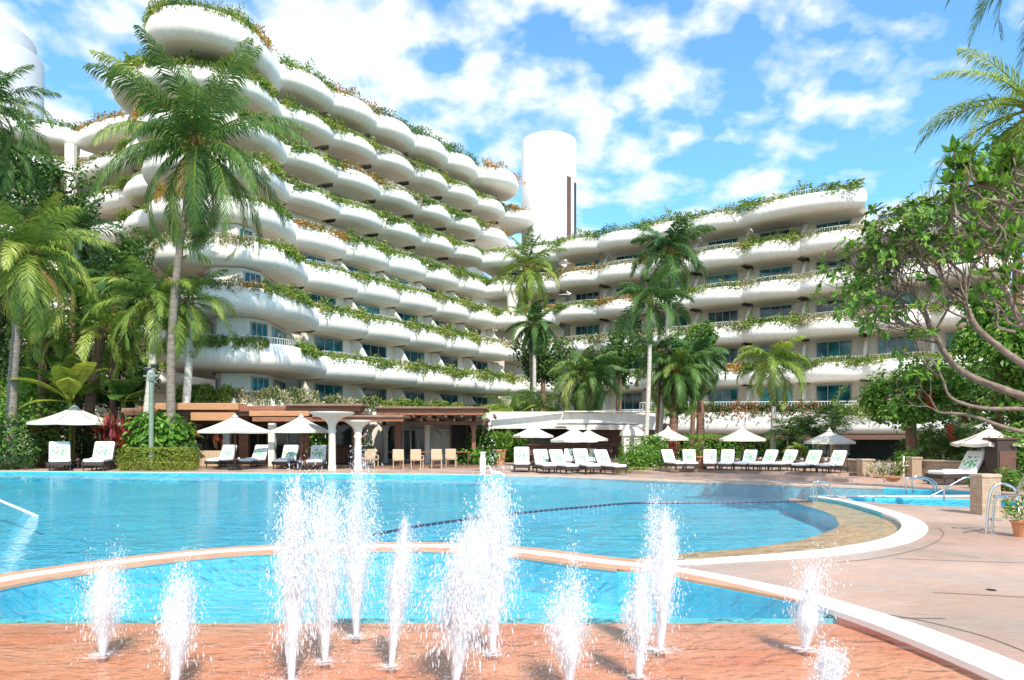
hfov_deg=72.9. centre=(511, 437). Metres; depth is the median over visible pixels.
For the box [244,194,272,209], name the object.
planter shrub
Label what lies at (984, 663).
pool curb
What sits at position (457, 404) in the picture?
planter shrub
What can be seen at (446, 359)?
window
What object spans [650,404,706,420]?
planter shrub
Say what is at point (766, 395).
window
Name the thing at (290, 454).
sun lounger
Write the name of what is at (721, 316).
window
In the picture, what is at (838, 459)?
sun lounger
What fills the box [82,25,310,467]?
palm tree
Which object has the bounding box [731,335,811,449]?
palm tree
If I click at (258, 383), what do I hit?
window
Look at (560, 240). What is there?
planter shrub
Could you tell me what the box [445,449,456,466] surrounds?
dining chair
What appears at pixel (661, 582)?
fountain jet
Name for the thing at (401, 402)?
planter shrub
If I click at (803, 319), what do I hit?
planter shrub
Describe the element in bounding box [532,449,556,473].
sun lounger
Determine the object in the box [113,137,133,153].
planter shrub
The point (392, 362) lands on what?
planter shrub
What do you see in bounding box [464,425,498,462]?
shrub
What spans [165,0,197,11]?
planter shrub
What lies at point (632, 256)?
window
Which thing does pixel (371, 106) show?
planter shrub
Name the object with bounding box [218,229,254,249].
planter shrub
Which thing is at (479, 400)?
window
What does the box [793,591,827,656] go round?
fountain jet
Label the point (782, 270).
window
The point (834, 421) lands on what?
clump palm
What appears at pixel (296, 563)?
fountain jet
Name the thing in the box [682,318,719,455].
broadleaf tree
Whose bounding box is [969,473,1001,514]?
stone pillar
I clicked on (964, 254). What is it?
planter shrub
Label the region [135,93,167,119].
planter shrub
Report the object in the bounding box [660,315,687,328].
window
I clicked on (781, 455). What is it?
shrub
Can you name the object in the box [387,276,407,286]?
window
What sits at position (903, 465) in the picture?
marker post
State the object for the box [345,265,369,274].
window
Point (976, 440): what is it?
umbrella
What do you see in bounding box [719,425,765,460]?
umbrella
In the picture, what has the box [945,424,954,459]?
flower spike
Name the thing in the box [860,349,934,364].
planter shrub
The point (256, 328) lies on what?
window
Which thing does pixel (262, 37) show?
planter shrub
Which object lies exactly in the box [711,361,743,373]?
planter shrub
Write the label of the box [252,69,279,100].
planter shrub
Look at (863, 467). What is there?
stone pillar
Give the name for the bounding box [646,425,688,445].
umbrella
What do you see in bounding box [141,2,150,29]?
planter shrub
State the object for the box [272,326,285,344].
window
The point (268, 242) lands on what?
planter shrub
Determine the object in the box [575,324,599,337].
window
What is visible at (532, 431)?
umbrella
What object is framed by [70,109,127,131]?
planter shrub
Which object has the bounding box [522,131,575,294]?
stair tower
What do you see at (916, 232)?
frangipani tree
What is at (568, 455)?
sun lounger
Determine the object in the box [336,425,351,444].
glass door
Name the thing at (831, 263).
window
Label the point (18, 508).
handrail
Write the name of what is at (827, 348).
window
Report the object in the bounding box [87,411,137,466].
cordyline
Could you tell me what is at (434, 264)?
planter shrub
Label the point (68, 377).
banana plant
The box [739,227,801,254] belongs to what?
planter shrub
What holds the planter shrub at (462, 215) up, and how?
on the hotel wing at (280, 323)
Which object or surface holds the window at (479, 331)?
in the hotel wing at (280, 323)
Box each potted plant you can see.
[306,424,336,465]
[361,437,373,464]
[486,429,512,464]
[695,449,706,468]
[866,459,908,480]
[1000,494,1023,536]
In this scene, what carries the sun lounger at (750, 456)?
on the terrace step at (784, 470)
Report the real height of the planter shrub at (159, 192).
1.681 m
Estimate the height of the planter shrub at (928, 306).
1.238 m
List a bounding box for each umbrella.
[26,404,120,468]
[197,413,270,469]
[271,413,327,469]
[512,423,553,465]
[550,425,597,470]
[583,427,607,454]
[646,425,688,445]
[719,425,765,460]
[804,427,855,457]
[951,424,1023,446]
[971,415,1008,430]
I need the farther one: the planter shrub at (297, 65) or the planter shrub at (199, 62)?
the planter shrub at (297, 65)
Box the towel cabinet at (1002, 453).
[982,438,1019,478]
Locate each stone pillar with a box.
[856,459,874,476]
[906,457,922,476]
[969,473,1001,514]
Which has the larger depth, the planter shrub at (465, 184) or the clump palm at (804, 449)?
the planter shrub at (465, 184)
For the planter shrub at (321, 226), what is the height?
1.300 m
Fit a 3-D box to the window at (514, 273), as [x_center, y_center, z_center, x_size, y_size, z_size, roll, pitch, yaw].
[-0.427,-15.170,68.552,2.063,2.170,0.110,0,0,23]
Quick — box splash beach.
[0,614,987,679]
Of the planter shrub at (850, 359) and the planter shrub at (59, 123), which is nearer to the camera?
the planter shrub at (850, 359)
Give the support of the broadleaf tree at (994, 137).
on the pool deck
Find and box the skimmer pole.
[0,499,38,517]
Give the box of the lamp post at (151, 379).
[143,364,158,468]
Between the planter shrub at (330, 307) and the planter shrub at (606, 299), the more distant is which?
the planter shrub at (606, 299)
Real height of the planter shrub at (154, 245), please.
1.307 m
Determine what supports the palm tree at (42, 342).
on the pool deck
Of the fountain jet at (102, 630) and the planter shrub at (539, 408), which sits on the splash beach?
the fountain jet at (102, 630)
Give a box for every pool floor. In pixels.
[0,471,969,573]
[0,552,836,622]
[789,503,838,530]
[847,498,1022,506]
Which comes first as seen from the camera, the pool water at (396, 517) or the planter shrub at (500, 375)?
the pool water at (396, 517)
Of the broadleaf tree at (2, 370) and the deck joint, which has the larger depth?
the broadleaf tree at (2, 370)
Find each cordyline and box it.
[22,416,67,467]
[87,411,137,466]
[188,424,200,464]
[211,434,222,450]
[665,441,681,459]
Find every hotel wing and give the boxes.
[0,111,183,453]
[111,2,534,436]
[469,184,1011,458]
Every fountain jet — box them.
[92,564,116,662]
[169,579,189,679]
[283,472,305,679]
[314,514,337,668]
[345,502,364,643]
[383,516,406,673]
[450,514,480,679]
[482,492,504,659]
[557,597,578,679]
[631,565,647,679]
[651,510,672,657]
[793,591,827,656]
[819,656,834,679]
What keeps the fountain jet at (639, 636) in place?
on the splash beach
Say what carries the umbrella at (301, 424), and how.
on the pool deck
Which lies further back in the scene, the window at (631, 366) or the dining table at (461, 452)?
the window at (631, 366)
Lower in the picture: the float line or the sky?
the float line
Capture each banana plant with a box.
[9,353,107,466]
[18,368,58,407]
[82,373,154,464]
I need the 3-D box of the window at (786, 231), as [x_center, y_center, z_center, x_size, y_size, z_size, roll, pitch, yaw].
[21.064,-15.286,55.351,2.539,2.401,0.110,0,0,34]
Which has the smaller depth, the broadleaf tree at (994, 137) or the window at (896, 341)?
the broadleaf tree at (994, 137)
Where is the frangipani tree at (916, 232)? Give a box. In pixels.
[803,135,1023,433]
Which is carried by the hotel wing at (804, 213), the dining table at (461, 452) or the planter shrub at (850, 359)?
the planter shrub at (850, 359)
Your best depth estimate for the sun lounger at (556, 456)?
29.45 m
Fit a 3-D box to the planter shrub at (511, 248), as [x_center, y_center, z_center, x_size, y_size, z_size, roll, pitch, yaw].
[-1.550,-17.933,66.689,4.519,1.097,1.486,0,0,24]
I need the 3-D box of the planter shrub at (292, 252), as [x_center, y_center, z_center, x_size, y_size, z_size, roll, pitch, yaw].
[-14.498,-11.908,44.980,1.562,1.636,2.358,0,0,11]
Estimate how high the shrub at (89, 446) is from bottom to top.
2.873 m
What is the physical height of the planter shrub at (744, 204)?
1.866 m
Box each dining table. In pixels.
[375,451,399,464]
[414,451,435,464]
[448,451,469,464]
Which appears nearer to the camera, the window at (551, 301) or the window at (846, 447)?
the window at (846, 447)
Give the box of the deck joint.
[842,524,1023,650]
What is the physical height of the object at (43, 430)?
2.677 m
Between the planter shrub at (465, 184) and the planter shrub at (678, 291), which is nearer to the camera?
the planter shrub at (678, 291)
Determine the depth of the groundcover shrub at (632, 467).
29.02 m
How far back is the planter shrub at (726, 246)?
55.19 m
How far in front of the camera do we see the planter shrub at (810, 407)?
44.96 m
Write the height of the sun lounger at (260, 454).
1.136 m
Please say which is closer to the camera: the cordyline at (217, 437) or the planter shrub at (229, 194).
the cordyline at (217, 437)
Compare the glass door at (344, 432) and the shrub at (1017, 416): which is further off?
the glass door at (344, 432)
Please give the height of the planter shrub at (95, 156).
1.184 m
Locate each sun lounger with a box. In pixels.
[48,441,71,470]
[81,441,115,470]
[204,445,237,468]
[237,445,267,468]
[272,445,299,468]
[305,445,326,469]
[513,447,529,471]
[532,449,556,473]
[548,449,579,473]
[564,449,572,463]
[572,449,601,473]
[587,449,596,461]
[592,450,627,474]
[659,449,687,469]
[682,449,698,469]
[703,449,716,469]
[718,449,734,470]
[733,450,757,470]
[747,450,779,470]
[768,450,798,470]
[790,450,822,472]
[815,450,848,472]
[924,450,984,484]
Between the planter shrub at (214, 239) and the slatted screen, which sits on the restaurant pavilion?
the slatted screen
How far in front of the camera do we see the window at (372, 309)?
54.25 m
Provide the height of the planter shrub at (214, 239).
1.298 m
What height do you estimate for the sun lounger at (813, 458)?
0.812 m
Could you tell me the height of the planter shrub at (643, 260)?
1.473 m
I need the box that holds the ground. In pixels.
[28,457,955,461]
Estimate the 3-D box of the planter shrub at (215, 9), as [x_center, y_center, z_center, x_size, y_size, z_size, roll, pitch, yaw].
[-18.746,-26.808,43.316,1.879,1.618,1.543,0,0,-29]
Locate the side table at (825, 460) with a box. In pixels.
[817,458,831,471]
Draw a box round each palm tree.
[0,64,61,175]
[0,120,52,304]
[0,192,120,468]
[4,303,84,466]
[10,191,140,404]
[36,280,160,465]
[64,243,155,462]
[80,255,225,465]
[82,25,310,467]
[139,269,237,464]
[488,227,566,409]
[504,301,561,411]
[547,345,626,443]
[613,263,694,443]
[626,332,694,450]
[629,217,715,449]
[633,337,714,460]
[668,335,729,447]
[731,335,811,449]
[914,46,1023,217]
[945,0,1023,77]
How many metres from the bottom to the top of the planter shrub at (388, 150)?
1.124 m
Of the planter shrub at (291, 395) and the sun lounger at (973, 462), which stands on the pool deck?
the sun lounger at (973, 462)
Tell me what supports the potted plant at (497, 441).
on the pool deck
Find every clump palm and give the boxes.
[482,394,535,441]
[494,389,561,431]
[495,371,574,411]
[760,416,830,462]
[776,383,866,457]
[779,442,830,462]
[882,415,980,467]
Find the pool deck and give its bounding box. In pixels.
[0,462,1023,663]
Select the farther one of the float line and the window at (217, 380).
the window at (217, 380)
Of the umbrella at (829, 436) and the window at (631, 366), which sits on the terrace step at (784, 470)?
the umbrella at (829, 436)
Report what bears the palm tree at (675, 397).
on the pool deck
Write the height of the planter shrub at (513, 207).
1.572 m
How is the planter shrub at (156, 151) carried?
on the hotel wing at (280, 323)
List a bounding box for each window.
[210,322,215,336]
[215,378,219,389]
[238,227,253,237]
[243,271,260,287]
[250,321,267,340]
[251,376,269,390]
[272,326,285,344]
[273,379,285,390]
[297,251,325,264]
[307,292,335,306]
[314,336,342,353]
[314,383,342,400]
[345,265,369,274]
[355,303,379,315]
[361,343,386,359]
[361,387,386,400]
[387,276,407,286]
[397,312,417,323]
[402,349,424,364]
[403,391,424,402]
[425,287,440,296]
[432,319,450,331]
[438,393,457,404]
[439,355,457,368]
[466,327,480,336]
[471,360,487,371]
[471,396,487,405]
[498,272,517,277]
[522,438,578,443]
[538,299,555,306]
[575,260,599,269]
[575,291,599,302]
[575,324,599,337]
[616,253,641,263]
[616,285,641,297]
[616,320,641,333]
[622,392,641,412]
[626,355,641,372]
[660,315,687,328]
[708,237,737,249]
[708,272,737,285]
[708,310,737,325]
[708,388,737,411]
[716,348,737,364]
[759,228,792,238]
[759,265,792,279]
[759,304,792,319]
[759,345,791,362]
[760,386,792,404]
[807,444,849,454]
[816,219,851,230]
[816,257,851,272]
[816,298,847,315]
[816,340,851,361]
[816,384,851,406]
[877,336,915,358]
[878,211,900,219]
[878,291,916,307]
[945,285,987,303]
[945,331,980,351]
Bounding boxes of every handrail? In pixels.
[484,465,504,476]
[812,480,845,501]
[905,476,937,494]
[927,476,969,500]
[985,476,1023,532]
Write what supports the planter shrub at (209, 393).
on the restaurant pavilion
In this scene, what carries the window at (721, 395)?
in the hotel wing at (804, 213)
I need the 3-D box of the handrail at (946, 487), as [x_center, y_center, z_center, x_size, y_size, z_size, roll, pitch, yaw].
[10.358,1.187,16.177,1.338,0.568,0.044,0,0,0]
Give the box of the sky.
[0,0,1023,313]
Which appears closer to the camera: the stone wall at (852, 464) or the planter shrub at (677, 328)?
the stone wall at (852, 464)
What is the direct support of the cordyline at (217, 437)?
on the restaurant pavilion
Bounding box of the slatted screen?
[195,451,222,465]
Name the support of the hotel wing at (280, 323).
on the ground
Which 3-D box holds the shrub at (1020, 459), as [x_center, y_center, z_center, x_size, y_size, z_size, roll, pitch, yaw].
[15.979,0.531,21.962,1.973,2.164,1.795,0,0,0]
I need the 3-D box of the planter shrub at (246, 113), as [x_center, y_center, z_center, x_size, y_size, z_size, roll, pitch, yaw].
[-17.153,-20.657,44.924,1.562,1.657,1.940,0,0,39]
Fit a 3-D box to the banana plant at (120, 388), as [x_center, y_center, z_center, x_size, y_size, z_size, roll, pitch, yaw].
[-20.841,-0.911,36.132,4.037,4.823,3.871,0,0,-30]
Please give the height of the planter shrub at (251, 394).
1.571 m
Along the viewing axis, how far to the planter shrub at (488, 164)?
68.72 m
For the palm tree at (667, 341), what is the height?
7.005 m
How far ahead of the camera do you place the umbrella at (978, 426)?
27.56 m
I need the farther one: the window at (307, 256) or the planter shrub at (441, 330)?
the planter shrub at (441, 330)
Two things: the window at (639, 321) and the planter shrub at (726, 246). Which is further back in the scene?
the window at (639, 321)
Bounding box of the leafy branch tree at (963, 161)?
[935,134,1023,332]
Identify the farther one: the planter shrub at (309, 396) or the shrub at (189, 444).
the planter shrub at (309, 396)
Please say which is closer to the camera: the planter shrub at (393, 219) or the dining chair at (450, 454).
the dining chair at (450, 454)
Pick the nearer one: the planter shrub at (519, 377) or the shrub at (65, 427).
the shrub at (65, 427)
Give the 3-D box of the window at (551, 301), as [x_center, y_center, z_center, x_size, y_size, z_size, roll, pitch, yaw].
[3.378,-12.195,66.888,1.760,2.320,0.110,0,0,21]
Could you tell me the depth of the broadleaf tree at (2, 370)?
40.69 m
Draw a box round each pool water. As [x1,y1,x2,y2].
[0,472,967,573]
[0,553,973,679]
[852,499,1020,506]
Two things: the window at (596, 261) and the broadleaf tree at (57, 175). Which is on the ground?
the broadleaf tree at (57, 175)
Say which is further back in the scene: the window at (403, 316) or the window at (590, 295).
the window at (590, 295)
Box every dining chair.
[364,449,378,468]
[392,449,403,468]
[410,449,423,468]
[431,449,442,468]
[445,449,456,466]
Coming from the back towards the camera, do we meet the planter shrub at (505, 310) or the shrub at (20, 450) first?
the planter shrub at (505, 310)
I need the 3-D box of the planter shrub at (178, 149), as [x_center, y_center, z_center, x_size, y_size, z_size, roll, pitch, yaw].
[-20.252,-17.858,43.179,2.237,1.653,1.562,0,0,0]
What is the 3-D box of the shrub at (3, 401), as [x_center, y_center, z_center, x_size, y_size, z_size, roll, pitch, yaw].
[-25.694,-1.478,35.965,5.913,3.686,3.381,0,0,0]
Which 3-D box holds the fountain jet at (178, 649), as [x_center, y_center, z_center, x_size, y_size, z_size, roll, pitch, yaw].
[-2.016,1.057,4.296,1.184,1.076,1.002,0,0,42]
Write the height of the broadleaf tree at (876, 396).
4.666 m
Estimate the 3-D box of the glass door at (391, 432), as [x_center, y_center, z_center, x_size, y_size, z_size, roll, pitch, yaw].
[-7.037,0.289,39.769,0.824,2.054,0.122,0,0,0]
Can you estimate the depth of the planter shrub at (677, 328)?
57.27 m
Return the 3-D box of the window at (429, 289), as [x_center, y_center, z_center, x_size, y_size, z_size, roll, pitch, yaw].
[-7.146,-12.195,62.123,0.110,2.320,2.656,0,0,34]
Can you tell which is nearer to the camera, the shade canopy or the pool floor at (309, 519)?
the pool floor at (309, 519)
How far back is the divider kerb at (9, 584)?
8.66 m
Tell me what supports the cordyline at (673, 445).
on the pool deck
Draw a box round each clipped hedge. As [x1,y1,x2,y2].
[114,445,200,469]
[118,461,199,470]
[617,433,786,461]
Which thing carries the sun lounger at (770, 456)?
on the terrace step at (784, 470)
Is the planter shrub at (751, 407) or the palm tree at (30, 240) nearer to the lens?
the palm tree at (30, 240)
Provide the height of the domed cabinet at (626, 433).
2.050 m
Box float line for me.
[370,500,812,536]
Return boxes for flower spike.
[925,392,932,459]
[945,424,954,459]
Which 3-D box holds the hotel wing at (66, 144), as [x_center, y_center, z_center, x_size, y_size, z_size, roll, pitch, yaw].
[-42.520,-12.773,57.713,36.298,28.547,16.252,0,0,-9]
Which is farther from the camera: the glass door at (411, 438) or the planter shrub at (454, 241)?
the planter shrub at (454, 241)
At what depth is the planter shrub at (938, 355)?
46.68 m
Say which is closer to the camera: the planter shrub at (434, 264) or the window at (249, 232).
the window at (249, 232)
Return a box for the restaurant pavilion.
[108,403,498,470]
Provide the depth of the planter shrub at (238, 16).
44.38 m
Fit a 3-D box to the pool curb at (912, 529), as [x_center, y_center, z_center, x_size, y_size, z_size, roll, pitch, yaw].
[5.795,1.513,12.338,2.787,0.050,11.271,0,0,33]
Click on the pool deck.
(908, 584)
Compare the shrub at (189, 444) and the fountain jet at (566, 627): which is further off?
the shrub at (189, 444)
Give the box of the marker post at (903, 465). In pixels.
[903,456,904,476]
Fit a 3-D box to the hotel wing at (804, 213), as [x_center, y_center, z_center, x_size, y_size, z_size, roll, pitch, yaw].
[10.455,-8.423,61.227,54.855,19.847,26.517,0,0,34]
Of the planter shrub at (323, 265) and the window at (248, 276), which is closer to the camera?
the window at (248, 276)
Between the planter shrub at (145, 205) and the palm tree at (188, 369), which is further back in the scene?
the planter shrub at (145, 205)
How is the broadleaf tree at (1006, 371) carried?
on the pool deck
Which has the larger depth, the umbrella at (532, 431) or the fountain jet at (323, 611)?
the umbrella at (532, 431)
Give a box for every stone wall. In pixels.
[820,457,856,471]
[922,460,1022,482]
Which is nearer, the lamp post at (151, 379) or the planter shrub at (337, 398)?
the lamp post at (151, 379)
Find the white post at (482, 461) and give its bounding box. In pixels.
[479,452,485,470]
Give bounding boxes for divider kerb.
[0,542,636,590]
[604,564,815,607]
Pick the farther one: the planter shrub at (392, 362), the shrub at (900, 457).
the planter shrub at (392, 362)
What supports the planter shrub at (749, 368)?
on the hotel wing at (804, 213)
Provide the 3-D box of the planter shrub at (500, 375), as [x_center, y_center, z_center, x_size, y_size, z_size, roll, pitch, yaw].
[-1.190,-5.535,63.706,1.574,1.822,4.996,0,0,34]
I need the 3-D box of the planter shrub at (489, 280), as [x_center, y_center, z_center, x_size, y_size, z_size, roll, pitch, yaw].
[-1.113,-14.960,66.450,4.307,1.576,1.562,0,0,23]
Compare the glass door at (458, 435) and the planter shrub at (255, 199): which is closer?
the glass door at (458, 435)
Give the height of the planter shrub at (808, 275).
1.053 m
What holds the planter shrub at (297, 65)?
on the hotel wing at (280, 323)
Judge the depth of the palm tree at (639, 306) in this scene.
33.89 m
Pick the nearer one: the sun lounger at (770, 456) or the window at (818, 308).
the sun lounger at (770, 456)
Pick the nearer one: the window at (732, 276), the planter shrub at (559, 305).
the window at (732, 276)
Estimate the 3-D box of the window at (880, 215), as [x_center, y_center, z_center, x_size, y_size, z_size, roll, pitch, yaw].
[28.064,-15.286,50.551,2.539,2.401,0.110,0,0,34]
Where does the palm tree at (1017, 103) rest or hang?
on the pool deck
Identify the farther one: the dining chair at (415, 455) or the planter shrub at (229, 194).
the planter shrub at (229, 194)
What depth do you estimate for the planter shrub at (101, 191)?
57.63 m
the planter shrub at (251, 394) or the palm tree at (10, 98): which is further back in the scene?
the planter shrub at (251, 394)
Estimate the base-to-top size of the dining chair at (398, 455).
0.950 m
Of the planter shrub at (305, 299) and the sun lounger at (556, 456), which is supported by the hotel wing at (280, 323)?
the planter shrub at (305, 299)
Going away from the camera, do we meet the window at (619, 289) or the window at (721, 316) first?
the window at (721, 316)
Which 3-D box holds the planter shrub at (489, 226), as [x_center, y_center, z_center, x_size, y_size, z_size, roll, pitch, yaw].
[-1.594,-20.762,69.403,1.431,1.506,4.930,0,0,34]
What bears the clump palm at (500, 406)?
on the ground
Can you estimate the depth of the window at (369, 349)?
53.66 m
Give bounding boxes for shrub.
[0,107,77,130]
[0,376,74,438]
[0,407,60,468]
[0,453,39,469]
[14,148,79,165]
[33,413,85,467]
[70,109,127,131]
[73,410,123,458]
[75,183,124,197]
[76,147,123,165]
[112,170,141,190]
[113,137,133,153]
[113,203,148,227]
[116,48,148,69]
[119,409,203,463]
[124,358,166,372]
[131,99,143,126]
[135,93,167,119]
[135,438,202,464]
[136,152,145,164]
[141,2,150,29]
[143,51,185,71]
[143,196,152,213]
[145,0,173,16]
[145,139,168,161]
[148,233,165,255]
[151,182,168,206]
[160,232,174,243]
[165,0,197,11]
[166,141,187,155]
[175,383,199,402]
[185,50,226,71]
[185,228,218,245]
[188,273,227,293]
[193,332,232,350]
[194,381,237,402]
[197,0,227,17]
[210,189,243,199]
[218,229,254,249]
[224,274,262,297]
[225,0,256,32]
[226,60,257,84]
[231,331,269,354]
[234,104,264,125]
[234,386,271,405]
[240,147,268,167]
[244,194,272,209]
[251,23,276,54]
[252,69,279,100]
[255,236,286,251]
[256,277,294,300]
[258,110,283,141]
[259,149,286,181]
[268,385,303,405]
[270,200,294,220]
[274,237,304,265]
[277,52,336,92]
[278,93,337,129]
[283,134,342,167]
[284,282,315,308]
[287,174,344,202]
[289,337,323,363]
[293,219,349,241]
[294,387,323,403]
[304,260,358,279]
[314,296,371,322]
[320,393,381,411]
[323,350,376,366]
[330,81,381,116]
[334,119,379,149]
[339,159,384,187]
[340,196,384,220]
[345,226,391,256]
[353,268,402,291]
[368,313,415,329]
[370,354,420,371]
[373,105,416,134]
[374,395,419,406]
[377,178,423,205]
[378,143,419,170]
[380,207,425,233]
[388,246,431,267]
[399,283,442,300]
[407,318,449,337]
[411,359,456,376]
[412,124,450,152]
[412,158,451,183]
[412,397,454,406]
[417,191,456,214]
[421,223,457,245]
[423,255,463,276]
[435,289,472,308]
[444,322,481,344]
[445,141,480,168]
[450,177,483,198]
[450,204,486,226]
[451,364,489,381]
[452,401,487,416]
[452,445,505,464]
[456,239,484,254]
[458,265,488,285]
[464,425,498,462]
[469,298,498,315]
[478,191,507,210]
[478,335,508,347]
[480,156,524,187]
[480,220,512,240]
[482,244,515,253]
[483,366,516,384]
[484,274,518,285]
[484,403,511,411]
[491,305,524,315]
[498,430,529,461]
[505,338,554,346]
[508,203,527,212]
[511,374,557,382]
[514,237,558,250]
[514,402,560,411]
[517,272,558,281]
[523,301,556,312]
[553,299,596,314]
[553,332,597,345]
[554,226,597,245]
[556,262,599,276]
[594,292,635,305]
[594,330,643,343]
[595,220,642,238]
[595,258,641,270]
[613,443,669,469]
[615,465,669,473]
[635,433,669,463]
[639,206,691,230]
[640,325,689,338]
[641,251,682,263]
[645,286,691,300]
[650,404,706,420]
[687,279,745,293]
[687,319,742,334]
[688,202,743,220]
[692,241,740,254]
[704,399,768,421]
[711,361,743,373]
[737,178,865,211]
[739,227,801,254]
[739,310,801,333]
[740,358,800,377]
[741,271,800,287]
[762,439,802,460]
[765,398,832,420]
[797,307,863,327]
[798,264,854,280]
[798,354,863,370]
[799,222,862,238]
[829,400,888,419]
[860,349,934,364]
[862,301,933,316]
[867,258,932,272]
[891,427,984,460]
[893,446,921,475]
[930,243,1001,267]
[930,294,1005,317]
[930,349,981,358]
[968,395,1023,458]
[983,421,1023,484]
[993,465,1023,491]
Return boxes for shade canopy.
[484,411,669,460]
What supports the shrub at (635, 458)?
on the pool deck
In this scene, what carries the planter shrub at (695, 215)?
on the hotel wing at (804, 213)
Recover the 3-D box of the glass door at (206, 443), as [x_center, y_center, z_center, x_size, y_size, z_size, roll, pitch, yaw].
[-17.426,0.303,39.169,1.632,2.345,0.122,0,0,0]
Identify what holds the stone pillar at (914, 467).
on the pool deck
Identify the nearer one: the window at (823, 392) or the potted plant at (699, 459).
the potted plant at (699, 459)
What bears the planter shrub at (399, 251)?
on the hotel wing at (280, 323)
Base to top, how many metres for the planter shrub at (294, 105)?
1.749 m
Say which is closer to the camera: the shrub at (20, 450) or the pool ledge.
the pool ledge
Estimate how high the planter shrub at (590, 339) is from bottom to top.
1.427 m
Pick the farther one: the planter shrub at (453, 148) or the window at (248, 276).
the planter shrub at (453, 148)
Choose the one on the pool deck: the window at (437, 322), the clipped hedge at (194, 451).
the clipped hedge at (194, 451)
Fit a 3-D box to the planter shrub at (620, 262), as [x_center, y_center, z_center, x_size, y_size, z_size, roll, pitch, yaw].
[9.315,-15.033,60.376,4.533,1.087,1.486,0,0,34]
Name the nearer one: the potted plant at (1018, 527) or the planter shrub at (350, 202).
the potted plant at (1018, 527)
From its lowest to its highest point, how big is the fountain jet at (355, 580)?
2.056 m
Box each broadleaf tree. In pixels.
[0,149,112,443]
[0,238,62,462]
[0,333,109,461]
[2,246,150,461]
[74,339,162,461]
[93,225,157,460]
[508,330,578,411]
[595,319,646,412]
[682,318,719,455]
[856,356,975,456]
[902,354,1005,449]
[946,277,1023,433]
[957,117,1023,426]
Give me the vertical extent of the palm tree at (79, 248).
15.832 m
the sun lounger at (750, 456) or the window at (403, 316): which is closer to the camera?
the sun lounger at (750, 456)
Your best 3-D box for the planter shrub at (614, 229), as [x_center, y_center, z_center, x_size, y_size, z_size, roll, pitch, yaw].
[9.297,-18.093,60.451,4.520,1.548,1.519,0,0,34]
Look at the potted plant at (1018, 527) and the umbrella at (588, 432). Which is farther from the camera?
the umbrella at (588, 432)
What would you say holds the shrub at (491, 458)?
on the pool deck
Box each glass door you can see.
[193,422,217,450]
[250,425,267,461]
[276,427,298,458]
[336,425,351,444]
[382,425,394,460]
[402,429,423,460]
[450,425,482,460]
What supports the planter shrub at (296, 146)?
on the hotel wing at (280, 323)
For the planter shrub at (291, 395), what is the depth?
41.13 m
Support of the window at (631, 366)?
in the hotel wing at (804, 213)
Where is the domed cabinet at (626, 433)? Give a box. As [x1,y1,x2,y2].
[619,427,643,458]
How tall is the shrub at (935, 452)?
2.128 m
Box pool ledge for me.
[632,498,900,559]
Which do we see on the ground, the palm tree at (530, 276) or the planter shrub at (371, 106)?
the palm tree at (530, 276)
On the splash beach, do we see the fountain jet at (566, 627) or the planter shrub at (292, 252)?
the fountain jet at (566, 627)
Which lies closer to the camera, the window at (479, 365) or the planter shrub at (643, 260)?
the planter shrub at (643, 260)
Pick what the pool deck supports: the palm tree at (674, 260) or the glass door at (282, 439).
the palm tree at (674, 260)
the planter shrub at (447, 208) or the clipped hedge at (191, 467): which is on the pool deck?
the clipped hedge at (191, 467)
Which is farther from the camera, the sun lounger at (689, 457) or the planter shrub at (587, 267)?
the planter shrub at (587, 267)
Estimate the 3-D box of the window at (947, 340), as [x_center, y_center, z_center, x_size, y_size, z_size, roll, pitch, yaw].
[31.564,-5.971,48.151,2.539,2.831,0.110,0,0,34]
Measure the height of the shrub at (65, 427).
2.779 m
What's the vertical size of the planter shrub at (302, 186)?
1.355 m
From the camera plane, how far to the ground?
45.86 m
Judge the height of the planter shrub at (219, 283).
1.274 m
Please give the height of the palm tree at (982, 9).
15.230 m
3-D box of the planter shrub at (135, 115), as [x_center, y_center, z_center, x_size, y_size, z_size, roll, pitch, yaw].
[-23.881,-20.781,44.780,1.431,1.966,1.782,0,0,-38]
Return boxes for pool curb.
[0,544,1023,679]
[644,496,927,564]
[814,495,969,496]
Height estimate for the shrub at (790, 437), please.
2.615 m
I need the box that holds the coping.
[0,470,883,488]
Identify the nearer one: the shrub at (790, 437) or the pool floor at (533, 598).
the pool floor at (533, 598)
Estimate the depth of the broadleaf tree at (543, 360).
51.82 m
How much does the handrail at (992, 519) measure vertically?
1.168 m
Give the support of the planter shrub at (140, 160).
on the hotel wing at (280, 323)
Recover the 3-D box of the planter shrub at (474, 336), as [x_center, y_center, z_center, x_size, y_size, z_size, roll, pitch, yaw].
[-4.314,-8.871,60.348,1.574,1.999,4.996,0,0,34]
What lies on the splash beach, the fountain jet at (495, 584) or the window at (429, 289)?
the fountain jet at (495, 584)
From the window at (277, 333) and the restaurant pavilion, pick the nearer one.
the restaurant pavilion
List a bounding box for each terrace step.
[581,469,930,481]
[610,458,893,475]
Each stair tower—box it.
[0,19,43,120]
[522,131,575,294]
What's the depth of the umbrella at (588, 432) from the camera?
36.14 m

